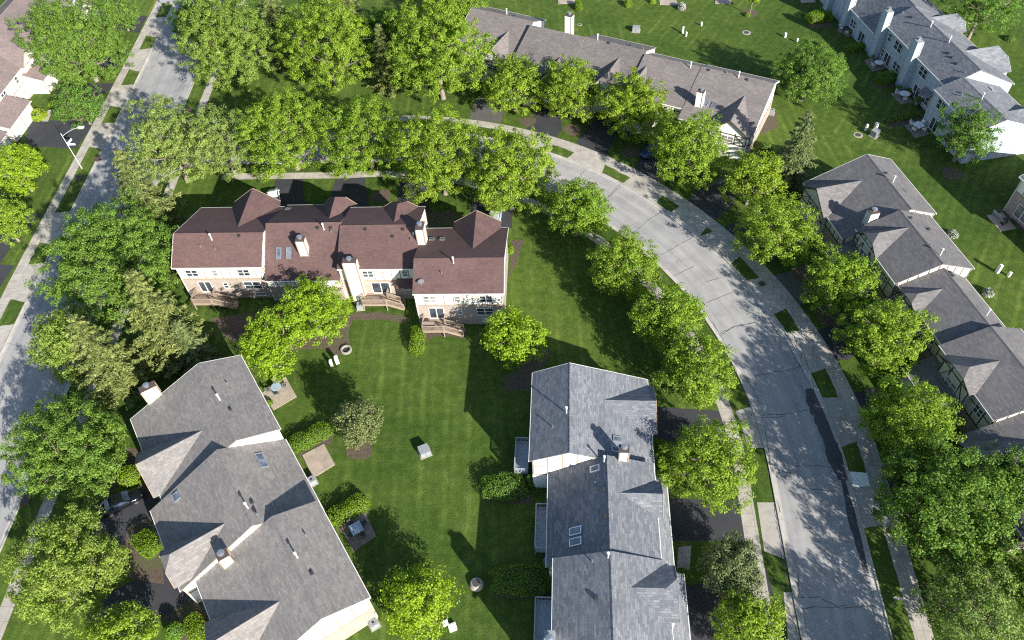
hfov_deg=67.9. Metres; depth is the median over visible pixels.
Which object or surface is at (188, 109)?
storm drain
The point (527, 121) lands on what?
mulch bed
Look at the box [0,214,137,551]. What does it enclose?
kerb
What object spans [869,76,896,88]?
mulch bed
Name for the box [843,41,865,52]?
hedge
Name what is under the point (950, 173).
mulch bed
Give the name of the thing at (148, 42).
grass verge
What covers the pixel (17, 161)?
tree
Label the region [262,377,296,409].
patio
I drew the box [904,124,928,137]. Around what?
patio
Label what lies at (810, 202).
window
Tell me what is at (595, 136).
driveway
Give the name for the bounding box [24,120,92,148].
driveway
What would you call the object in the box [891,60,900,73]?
window
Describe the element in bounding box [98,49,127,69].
driveway
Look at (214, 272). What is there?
window
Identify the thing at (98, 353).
conifer
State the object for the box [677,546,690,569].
front walk
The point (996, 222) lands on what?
patio
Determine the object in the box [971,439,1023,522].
tree
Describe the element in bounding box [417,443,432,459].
utility box
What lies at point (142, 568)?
mulch bed
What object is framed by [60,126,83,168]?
street lamp
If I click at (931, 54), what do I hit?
townhouse row
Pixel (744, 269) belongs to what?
grass verge
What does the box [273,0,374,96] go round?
tree
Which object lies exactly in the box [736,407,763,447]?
apron
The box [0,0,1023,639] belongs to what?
ground
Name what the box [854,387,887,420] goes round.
driveway
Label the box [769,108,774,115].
air conditioner
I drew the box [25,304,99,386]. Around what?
tree
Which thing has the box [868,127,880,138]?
utility box
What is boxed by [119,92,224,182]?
tree
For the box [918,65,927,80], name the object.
window
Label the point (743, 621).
tree
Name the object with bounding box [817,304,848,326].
mulch bed
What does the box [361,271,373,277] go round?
window
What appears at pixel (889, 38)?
window
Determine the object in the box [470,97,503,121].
driveway
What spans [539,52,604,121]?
tree
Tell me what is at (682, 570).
shrub
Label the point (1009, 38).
shrub
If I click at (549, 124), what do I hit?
driveway
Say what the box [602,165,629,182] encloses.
grass verge
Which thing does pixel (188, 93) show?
kerb
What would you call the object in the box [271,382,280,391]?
patio table
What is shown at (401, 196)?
driveway
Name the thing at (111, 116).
grass verge
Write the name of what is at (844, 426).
apron
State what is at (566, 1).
patio
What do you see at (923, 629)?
sidewalk
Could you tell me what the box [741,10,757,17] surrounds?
mulch bed
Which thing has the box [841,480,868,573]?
asphalt patch
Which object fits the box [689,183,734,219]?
driveway
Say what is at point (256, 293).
window
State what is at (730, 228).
driveway
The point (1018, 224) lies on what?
mulch bed
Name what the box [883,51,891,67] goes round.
sliding door
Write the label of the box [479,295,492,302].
window
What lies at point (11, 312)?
grass verge
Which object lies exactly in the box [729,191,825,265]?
tree
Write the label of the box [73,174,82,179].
mulch bed
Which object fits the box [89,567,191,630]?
driveway
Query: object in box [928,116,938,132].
sliding door
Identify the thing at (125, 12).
tree
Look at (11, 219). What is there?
tree
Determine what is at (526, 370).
mulch bed
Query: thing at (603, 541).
townhouse row
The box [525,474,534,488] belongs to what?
shrub
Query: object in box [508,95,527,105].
garage door
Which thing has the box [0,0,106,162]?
townhouse row
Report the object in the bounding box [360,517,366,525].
patio chair
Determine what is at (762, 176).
tree
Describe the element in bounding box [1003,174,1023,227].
townhouse row
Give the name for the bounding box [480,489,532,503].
mulch bed
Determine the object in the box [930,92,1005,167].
tree
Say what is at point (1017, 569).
tree
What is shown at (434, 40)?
tree
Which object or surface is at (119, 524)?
driveway
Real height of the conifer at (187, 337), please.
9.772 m
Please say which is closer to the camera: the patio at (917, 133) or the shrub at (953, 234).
the shrub at (953, 234)
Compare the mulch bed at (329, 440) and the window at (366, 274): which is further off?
the window at (366, 274)
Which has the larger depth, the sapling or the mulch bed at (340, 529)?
the sapling
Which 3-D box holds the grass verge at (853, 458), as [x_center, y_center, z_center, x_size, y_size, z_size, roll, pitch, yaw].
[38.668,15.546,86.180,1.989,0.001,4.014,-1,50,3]
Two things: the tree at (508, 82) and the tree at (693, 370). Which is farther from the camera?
the tree at (508, 82)
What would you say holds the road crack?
on the curving road at (793, 439)
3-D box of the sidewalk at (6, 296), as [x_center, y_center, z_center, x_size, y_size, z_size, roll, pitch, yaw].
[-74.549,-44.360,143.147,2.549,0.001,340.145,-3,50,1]
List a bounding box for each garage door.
[12,119,26,139]
[22,106,32,126]
[46,75,58,90]
[455,70,470,82]
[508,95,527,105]
[566,104,585,117]
[624,124,646,133]
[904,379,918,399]
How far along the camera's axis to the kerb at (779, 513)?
86.23 m
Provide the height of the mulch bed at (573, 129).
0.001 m
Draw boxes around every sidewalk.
[0,0,163,318]
[0,0,244,639]
[175,115,934,639]
[221,171,774,639]
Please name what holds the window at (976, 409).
in the townhouse row at (882, 210)
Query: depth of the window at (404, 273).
100.98 m
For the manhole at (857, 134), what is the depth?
122.80 m
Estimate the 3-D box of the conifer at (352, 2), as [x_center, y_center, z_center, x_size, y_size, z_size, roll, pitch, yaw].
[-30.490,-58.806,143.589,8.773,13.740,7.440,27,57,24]
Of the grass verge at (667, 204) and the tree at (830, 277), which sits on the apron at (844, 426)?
the grass verge at (667, 204)
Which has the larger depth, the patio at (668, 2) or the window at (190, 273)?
the patio at (668, 2)
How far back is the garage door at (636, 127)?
125.22 m
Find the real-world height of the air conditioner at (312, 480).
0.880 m
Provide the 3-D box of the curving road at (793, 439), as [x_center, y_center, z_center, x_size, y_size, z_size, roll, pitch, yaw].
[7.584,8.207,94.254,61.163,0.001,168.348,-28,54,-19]
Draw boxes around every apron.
[0,0,173,351]
[521,135,917,639]
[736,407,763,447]
[757,502,784,558]
[784,592,799,639]
[849,471,869,486]
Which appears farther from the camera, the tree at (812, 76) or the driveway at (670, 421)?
the tree at (812, 76)
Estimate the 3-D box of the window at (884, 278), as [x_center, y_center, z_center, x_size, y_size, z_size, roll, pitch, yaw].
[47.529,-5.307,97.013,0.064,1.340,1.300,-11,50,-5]
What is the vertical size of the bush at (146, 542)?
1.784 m
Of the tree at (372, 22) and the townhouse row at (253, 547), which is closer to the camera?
the townhouse row at (253, 547)
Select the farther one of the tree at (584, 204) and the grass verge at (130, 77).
the grass verge at (130, 77)
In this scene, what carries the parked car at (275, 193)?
on the driveway at (291, 191)
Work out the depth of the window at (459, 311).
99.60 m
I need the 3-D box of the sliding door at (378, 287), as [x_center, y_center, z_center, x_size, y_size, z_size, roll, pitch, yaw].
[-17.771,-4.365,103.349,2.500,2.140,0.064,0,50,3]
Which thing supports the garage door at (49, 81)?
in the townhouse row at (23, 79)
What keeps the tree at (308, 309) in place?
on the mulch bed at (231, 327)
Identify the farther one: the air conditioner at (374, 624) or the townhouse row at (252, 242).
the townhouse row at (252, 242)
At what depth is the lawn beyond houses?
128.06 m
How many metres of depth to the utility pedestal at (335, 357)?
97.54 m
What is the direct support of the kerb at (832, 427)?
on the curving road at (793, 439)
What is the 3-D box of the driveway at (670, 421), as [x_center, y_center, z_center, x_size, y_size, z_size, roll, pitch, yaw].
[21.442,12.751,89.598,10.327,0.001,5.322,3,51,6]
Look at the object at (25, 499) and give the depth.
87.69 m
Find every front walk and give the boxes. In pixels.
[42,110,51,121]
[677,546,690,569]
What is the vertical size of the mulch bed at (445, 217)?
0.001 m
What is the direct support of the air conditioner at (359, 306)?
on the ground
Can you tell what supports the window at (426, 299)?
in the townhouse row at (252, 242)
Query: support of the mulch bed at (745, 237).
on the ground
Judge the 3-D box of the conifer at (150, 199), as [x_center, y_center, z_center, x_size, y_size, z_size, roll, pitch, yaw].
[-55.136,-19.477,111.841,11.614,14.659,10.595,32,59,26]
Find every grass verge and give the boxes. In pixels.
[0,299,24,325]
[29,242,49,263]
[55,147,100,212]
[102,106,120,122]
[121,69,139,84]
[139,36,155,49]
[156,3,171,16]
[551,145,573,157]
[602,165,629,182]
[657,195,678,211]
[700,227,711,235]
[731,257,759,279]
[774,309,799,332]
[811,369,837,397]
[842,442,865,472]
[864,525,914,639]
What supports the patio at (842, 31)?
on the lawn beyond houses
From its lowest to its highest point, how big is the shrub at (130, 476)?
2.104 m
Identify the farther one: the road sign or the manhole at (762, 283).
the manhole at (762, 283)
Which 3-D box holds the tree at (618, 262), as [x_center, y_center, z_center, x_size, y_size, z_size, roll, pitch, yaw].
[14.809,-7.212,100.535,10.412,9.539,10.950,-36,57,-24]
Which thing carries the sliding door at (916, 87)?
in the townhouse row at (931, 54)
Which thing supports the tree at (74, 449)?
on the ground
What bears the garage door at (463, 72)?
in the townhouse row at (740, 102)
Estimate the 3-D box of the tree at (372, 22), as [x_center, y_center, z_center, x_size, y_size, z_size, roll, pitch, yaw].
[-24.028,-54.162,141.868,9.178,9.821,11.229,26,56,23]
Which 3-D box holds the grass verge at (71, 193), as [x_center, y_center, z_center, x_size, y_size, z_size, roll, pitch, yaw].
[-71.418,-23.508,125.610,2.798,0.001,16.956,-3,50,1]
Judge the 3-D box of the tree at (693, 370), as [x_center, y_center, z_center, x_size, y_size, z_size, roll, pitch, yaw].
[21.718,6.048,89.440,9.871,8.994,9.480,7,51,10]
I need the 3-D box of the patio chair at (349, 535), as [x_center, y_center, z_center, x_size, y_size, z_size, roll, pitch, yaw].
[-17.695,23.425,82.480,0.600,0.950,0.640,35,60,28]
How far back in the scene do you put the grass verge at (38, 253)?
114.22 m
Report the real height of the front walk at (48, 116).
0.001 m
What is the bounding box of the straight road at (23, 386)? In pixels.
[0,0,223,547]
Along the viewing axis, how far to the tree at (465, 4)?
140.82 m
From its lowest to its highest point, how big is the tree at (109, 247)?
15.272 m
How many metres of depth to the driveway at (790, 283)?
103.06 m
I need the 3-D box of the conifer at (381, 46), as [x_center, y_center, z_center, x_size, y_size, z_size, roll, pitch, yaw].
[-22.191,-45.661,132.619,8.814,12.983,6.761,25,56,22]
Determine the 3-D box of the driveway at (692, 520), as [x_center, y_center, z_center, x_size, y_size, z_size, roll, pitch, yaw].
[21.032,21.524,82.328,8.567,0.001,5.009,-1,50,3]
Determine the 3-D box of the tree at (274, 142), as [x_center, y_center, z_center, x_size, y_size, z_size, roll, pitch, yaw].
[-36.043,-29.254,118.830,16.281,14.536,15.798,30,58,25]
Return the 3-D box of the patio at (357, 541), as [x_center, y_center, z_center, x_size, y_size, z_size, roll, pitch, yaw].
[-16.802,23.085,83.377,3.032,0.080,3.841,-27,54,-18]
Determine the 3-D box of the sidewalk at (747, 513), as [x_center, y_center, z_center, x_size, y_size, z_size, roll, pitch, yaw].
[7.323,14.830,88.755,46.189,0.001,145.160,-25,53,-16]
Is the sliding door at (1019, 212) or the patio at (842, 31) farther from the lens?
the patio at (842, 31)
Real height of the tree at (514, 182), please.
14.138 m
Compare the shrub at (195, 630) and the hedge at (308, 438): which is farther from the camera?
the hedge at (308, 438)
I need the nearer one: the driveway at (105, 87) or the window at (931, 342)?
the window at (931, 342)
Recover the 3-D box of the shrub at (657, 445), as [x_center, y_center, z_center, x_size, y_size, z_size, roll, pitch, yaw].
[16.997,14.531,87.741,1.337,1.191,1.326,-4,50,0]
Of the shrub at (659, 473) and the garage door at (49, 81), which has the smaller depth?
the shrub at (659, 473)
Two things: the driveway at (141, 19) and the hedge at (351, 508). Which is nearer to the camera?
the hedge at (351, 508)
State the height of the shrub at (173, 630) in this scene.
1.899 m
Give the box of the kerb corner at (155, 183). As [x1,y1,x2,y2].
[148,164,195,191]
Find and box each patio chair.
[344,532,352,538]
[346,518,353,525]
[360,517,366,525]
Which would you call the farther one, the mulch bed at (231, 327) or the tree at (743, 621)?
the mulch bed at (231, 327)
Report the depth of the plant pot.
126.51 m
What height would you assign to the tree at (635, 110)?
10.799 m
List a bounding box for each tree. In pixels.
[0,142,49,198]
[0,192,34,247]
[0,390,130,511]
[0,503,131,637]
[3,0,134,88]
[23,185,180,329]
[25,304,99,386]
[50,82,109,130]
[72,599,160,639]
[97,0,141,30]
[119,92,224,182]
[162,0,222,45]
[169,0,286,92]
[179,103,263,182]
[233,84,334,184]
[235,306,309,383]
[265,274,354,347]
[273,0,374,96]
[317,93,407,179]
[329,396,385,450]
[356,5,405,53]
[377,559,464,639]
[380,0,497,103]
[387,101,489,205]
[431,0,489,29]
[461,124,560,216]
[477,52,547,115]
[479,305,550,369]
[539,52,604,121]
[541,177,615,239]
[586,224,660,301]
[593,66,675,143]
[627,279,709,357]
[646,108,731,191]
[653,331,739,411]
[658,413,757,515]
[696,528,765,607]
[708,586,789,639]
[718,150,787,204]
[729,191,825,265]
[770,35,848,108]
[798,241,881,317]
[829,296,940,380]
[857,367,966,475]
[870,426,1023,577]
[909,555,1023,639]
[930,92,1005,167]
[937,0,1023,38]
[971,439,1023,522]
[998,545,1023,611]
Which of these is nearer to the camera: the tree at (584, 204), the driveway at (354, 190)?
the tree at (584, 204)
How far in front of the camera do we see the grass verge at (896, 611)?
76.88 m
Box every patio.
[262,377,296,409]
[303,444,334,475]
[339,513,375,551]
[558,0,574,3]
[659,0,677,5]
[715,0,730,3]
[800,0,815,2]
[837,29,851,36]
[864,58,886,71]
[890,89,912,104]
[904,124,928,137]
[986,212,1015,231]
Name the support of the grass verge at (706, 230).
on the apron at (844, 426)
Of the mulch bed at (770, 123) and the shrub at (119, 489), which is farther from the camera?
the mulch bed at (770, 123)
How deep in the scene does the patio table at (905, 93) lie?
128.03 m
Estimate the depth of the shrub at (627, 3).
151.77 m
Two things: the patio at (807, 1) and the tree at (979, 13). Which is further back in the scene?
the patio at (807, 1)
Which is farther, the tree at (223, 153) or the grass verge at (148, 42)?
the grass verge at (148, 42)
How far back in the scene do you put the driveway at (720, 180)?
117.21 m
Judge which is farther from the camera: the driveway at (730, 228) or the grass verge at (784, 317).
the driveway at (730, 228)
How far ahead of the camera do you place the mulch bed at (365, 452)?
89.69 m
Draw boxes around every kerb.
[0,0,176,361]
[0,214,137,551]
[153,159,807,639]
[164,129,892,639]
[179,11,220,113]
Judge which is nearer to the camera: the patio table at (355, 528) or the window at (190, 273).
the patio table at (355, 528)
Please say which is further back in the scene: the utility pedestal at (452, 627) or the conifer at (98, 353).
the conifer at (98, 353)
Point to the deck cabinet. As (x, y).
(428, 323)
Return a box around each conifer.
[64,314,158,408]
[111,148,193,246]
[123,268,214,378]
[169,319,220,375]
[257,0,303,71]
[336,0,369,45]
[366,23,411,98]
[772,110,818,193]
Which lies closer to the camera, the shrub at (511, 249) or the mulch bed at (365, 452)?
the mulch bed at (365, 452)
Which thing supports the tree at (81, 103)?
on the ground
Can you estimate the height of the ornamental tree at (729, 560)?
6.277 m
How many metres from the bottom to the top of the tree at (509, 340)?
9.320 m
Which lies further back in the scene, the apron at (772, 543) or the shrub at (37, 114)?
the shrub at (37, 114)
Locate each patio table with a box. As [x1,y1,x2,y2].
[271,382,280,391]
[348,521,363,535]
[874,60,883,66]
[899,91,909,96]
[912,121,925,129]
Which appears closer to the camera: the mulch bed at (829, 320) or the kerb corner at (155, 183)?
the mulch bed at (829, 320)
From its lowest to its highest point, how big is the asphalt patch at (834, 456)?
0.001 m
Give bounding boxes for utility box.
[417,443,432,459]
[631,25,640,32]
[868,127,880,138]
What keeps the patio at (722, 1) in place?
on the lawn beyond houses
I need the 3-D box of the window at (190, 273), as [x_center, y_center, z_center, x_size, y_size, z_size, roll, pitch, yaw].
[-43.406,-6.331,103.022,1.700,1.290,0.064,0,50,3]
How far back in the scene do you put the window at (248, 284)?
104.43 m
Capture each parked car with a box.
[98,486,143,517]
[266,188,281,205]
[489,209,501,220]
[639,141,657,159]
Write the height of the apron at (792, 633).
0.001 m
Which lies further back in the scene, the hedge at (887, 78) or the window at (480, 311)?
the hedge at (887, 78)
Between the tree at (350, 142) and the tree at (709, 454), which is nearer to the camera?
the tree at (709, 454)
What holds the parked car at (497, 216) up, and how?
on the driveway at (506, 218)
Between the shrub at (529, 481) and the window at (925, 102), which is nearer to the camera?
the shrub at (529, 481)
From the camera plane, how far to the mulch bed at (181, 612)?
78.52 m
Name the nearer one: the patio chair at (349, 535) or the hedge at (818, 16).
the patio chair at (349, 535)
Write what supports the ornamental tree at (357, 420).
on the mulch bed at (365, 452)
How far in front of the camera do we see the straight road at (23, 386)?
111.20 m
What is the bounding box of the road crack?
[12,138,874,638]
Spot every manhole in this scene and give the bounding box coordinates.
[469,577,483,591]
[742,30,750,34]
[756,280,767,287]
[853,132,862,137]
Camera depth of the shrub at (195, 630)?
76.24 m
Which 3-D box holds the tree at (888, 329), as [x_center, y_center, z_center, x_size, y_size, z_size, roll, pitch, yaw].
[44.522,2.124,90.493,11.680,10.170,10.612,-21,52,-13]
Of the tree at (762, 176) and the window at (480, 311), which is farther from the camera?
the tree at (762, 176)
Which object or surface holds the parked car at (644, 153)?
on the driveway at (647, 167)
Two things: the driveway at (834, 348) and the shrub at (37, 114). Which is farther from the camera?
the shrub at (37, 114)
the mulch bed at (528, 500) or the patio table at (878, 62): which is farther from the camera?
the patio table at (878, 62)
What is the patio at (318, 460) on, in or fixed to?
on the ground
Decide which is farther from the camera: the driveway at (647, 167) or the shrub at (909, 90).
the shrub at (909, 90)
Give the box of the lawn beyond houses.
[580,0,1023,331]
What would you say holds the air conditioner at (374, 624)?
on the ground
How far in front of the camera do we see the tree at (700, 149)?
111.14 m
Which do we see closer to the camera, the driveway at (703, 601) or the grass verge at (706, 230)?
the driveway at (703, 601)
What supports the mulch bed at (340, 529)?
on the ground
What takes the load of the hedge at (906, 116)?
on the mulch bed at (904, 122)
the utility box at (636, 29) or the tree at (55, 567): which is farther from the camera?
the utility box at (636, 29)
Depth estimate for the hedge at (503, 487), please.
84.50 m
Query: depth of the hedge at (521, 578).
77.73 m
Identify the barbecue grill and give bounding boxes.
[1000,215,1011,224]
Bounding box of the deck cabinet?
[423,322,434,328]
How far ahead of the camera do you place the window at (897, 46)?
130.39 m
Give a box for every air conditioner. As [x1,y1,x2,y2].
[307,475,318,486]
[356,302,364,310]
[368,617,380,631]
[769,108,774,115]
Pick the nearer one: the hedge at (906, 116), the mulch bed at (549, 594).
the mulch bed at (549, 594)
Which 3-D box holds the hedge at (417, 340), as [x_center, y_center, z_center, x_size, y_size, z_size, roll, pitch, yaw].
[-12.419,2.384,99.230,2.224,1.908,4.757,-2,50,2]
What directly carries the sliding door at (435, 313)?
in the townhouse row at (252, 242)
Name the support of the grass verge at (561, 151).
on the apron at (844, 426)
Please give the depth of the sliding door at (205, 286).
105.03 m
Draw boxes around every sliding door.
[197,281,214,291]
[371,282,391,292]
[428,308,443,318]
[857,29,864,41]
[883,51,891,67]
[912,83,920,97]
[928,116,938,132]
[1013,203,1023,223]
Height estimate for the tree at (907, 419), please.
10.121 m
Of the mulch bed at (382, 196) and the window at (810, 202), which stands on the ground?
the mulch bed at (382, 196)
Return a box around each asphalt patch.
[805,388,847,480]
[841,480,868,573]
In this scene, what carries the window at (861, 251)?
in the townhouse row at (882, 210)
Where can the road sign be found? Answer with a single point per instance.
(898, 598)
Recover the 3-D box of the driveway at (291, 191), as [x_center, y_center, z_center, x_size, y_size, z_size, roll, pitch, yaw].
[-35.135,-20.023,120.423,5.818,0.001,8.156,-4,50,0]
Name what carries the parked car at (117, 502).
on the driveway at (119, 524)
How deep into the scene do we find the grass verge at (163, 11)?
160.57 m
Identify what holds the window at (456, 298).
in the townhouse row at (252, 242)
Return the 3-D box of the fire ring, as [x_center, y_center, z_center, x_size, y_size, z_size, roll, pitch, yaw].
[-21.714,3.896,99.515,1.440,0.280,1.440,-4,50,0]
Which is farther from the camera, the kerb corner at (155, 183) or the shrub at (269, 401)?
the kerb corner at (155, 183)
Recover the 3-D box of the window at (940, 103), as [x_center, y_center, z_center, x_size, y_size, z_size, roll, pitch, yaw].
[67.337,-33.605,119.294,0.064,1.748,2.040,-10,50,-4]
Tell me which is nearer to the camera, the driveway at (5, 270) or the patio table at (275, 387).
the patio table at (275, 387)
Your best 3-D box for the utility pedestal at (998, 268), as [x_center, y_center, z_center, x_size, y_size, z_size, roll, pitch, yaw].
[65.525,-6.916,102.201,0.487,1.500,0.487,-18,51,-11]
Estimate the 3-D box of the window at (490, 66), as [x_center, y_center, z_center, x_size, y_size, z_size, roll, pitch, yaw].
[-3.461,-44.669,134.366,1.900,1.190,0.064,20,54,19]
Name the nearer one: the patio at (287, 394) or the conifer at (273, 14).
the patio at (287, 394)
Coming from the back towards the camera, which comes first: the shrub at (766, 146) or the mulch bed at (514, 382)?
the shrub at (766, 146)
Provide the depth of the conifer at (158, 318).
92.98 m
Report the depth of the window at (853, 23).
140.51 m
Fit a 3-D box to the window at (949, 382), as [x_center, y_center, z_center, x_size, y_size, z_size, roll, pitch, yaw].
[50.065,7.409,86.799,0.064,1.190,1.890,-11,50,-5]
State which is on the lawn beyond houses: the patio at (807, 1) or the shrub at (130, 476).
the patio at (807, 1)
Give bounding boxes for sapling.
[746,0,759,12]
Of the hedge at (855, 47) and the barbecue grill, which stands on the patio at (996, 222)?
the barbecue grill
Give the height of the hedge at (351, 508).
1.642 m
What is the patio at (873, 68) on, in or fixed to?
on the lawn beyond houses
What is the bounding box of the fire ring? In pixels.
[340,345,351,354]
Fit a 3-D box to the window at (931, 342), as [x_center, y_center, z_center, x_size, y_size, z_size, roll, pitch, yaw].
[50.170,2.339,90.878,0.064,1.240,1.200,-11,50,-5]
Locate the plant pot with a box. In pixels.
[914,96,920,104]
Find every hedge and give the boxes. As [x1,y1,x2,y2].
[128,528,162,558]
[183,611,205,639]
[287,421,335,454]
[326,493,371,527]
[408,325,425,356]
[480,471,528,501]
[488,562,551,597]
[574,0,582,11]
[804,9,833,23]
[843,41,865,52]
[873,69,897,86]
[883,111,920,123]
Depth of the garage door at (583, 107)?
129.02 m
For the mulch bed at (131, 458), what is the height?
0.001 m
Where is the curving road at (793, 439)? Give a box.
[155,131,885,639]
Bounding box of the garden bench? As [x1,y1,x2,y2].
[992,209,1002,220]
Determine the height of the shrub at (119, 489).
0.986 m
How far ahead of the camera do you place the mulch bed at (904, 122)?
124.51 m
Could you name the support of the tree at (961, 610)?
on the ground
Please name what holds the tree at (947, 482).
on the ground
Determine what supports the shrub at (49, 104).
on the ground
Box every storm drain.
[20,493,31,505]
[93,156,100,161]
[185,107,190,112]
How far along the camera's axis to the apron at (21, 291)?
119.95 m
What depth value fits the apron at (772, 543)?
81.24 m
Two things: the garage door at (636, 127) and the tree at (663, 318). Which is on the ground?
the tree at (663, 318)
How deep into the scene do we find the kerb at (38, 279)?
124.27 m
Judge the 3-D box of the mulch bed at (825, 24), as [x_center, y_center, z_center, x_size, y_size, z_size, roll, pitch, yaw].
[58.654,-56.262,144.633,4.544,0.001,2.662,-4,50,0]
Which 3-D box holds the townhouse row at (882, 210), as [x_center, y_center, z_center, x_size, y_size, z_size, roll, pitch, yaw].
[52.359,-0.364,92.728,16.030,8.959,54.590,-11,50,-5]
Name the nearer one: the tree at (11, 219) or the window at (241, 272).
the window at (241, 272)
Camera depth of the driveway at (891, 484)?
83.90 m
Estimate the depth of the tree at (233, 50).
132.21 m
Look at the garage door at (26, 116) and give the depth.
135.69 m
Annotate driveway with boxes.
[0,212,40,262]
[0,264,13,286]
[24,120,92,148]
[54,83,112,98]
[81,482,160,551]
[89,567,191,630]
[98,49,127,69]
[114,16,146,32]
[274,179,304,206]
[330,178,368,206]
[397,178,428,211]
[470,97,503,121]
[470,187,511,227]
[526,108,561,136]
[576,114,616,154]
[635,136,660,180]
[653,407,728,445]
[669,498,744,540]
[686,570,786,639]
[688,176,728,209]
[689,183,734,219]
[724,222,753,249]
[774,271,811,305]
[817,322,870,359]
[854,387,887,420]
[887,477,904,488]
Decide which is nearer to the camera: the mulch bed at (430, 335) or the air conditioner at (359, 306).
the mulch bed at (430, 335)
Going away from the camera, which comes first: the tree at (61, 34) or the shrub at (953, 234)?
the shrub at (953, 234)
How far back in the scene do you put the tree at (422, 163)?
110.05 m
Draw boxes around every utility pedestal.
[333,355,339,364]
[448,622,456,632]
[995,264,1003,273]
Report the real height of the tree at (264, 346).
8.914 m
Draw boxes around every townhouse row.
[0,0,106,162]
[130,355,377,639]
[171,188,508,336]
[451,6,779,159]
[514,363,690,639]
[798,154,1023,551]
[820,0,1023,163]
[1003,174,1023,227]
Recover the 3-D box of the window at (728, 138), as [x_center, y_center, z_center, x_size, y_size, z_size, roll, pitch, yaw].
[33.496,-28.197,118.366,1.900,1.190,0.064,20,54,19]
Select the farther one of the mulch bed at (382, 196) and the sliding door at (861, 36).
the sliding door at (861, 36)
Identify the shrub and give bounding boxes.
[30,108,47,121]
[48,98,59,108]
[115,487,125,493]
[117,464,143,489]
[163,621,183,639]
[266,399,272,405]
[508,245,514,254]
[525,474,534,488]
[622,0,632,7]
[653,441,663,452]
[655,462,670,477]
[676,567,688,579]
[677,2,685,10]
[759,141,772,153]
[905,88,912,96]
[946,229,958,238]
[981,287,994,297]
[1003,34,1014,42]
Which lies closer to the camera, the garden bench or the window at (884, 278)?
the window at (884, 278)
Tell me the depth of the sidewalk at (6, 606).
87.56 m
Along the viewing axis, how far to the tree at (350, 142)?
115.12 m
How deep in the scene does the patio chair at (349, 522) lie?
83.41 m
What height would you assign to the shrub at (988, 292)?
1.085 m
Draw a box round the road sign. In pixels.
[891,596,903,605]
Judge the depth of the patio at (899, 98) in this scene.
128.43 m
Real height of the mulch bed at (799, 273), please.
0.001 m
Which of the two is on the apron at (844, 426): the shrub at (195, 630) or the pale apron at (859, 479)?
the pale apron at (859, 479)
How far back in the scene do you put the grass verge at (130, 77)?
144.38 m
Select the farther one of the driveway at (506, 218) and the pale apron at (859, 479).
the driveway at (506, 218)
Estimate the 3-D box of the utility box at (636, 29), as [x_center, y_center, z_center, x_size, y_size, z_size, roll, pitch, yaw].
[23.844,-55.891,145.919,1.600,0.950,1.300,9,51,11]
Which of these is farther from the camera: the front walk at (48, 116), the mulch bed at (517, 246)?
the front walk at (48, 116)
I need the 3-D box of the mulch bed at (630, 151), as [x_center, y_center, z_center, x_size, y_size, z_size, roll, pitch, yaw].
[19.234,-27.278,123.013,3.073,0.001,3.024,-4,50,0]
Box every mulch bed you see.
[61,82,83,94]
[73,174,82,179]
[87,447,143,510]
[121,517,163,583]
[164,599,207,639]
[210,311,409,354]
[292,427,333,458]
[337,496,367,533]
[346,440,371,459]
[369,189,390,203]
[408,324,466,352]
[426,210,461,226]
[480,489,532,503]
[490,584,551,598]
[504,373,526,391]
[509,239,523,277]
[516,338,551,391]
[520,117,535,126]
[563,124,581,135]
[622,146,639,156]
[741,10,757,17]
[744,230,759,246]
[760,112,777,135]
[792,265,819,287]
[808,21,832,28]
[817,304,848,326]
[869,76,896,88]
[888,110,922,127]
[942,167,963,179]
[996,208,1023,231]
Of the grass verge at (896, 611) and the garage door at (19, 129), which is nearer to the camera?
the grass verge at (896, 611)
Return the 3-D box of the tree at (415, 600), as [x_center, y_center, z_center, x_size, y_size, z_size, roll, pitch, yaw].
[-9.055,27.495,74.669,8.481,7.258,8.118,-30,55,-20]
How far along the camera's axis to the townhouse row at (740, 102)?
125.83 m
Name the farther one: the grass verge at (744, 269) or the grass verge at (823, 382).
the grass verge at (744, 269)
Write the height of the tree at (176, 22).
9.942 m
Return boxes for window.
[184,270,199,276]
[210,270,218,275]
[236,269,250,275]
[243,281,262,288]
[255,292,266,295]
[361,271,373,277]
[401,271,408,276]
[422,296,436,302]
[453,296,460,301]
[457,309,462,314]
[476,308,493,314]
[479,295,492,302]
[487,63,496,70]
[721,134,733,143]
[808,200,815,213]
[850,18,856,29]
[859,247,867,257]
[880,271,888,284]
[887,33,892,42]
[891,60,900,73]
[893,39,902,54]
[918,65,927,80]
[921,96,929,106]
[928,333,935,346]
[935,97,946,111]
[944,375,956,393]
[972,403,983,418]
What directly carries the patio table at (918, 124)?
on the patio at (917, 133)
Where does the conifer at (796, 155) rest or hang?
on the ground
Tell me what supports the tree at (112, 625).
on the ground
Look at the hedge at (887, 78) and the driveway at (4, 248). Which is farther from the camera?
the hedge at (887, 78)
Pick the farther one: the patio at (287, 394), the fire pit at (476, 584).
the patio at (287, 394)
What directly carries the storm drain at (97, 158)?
on the straight road at (23, 386)

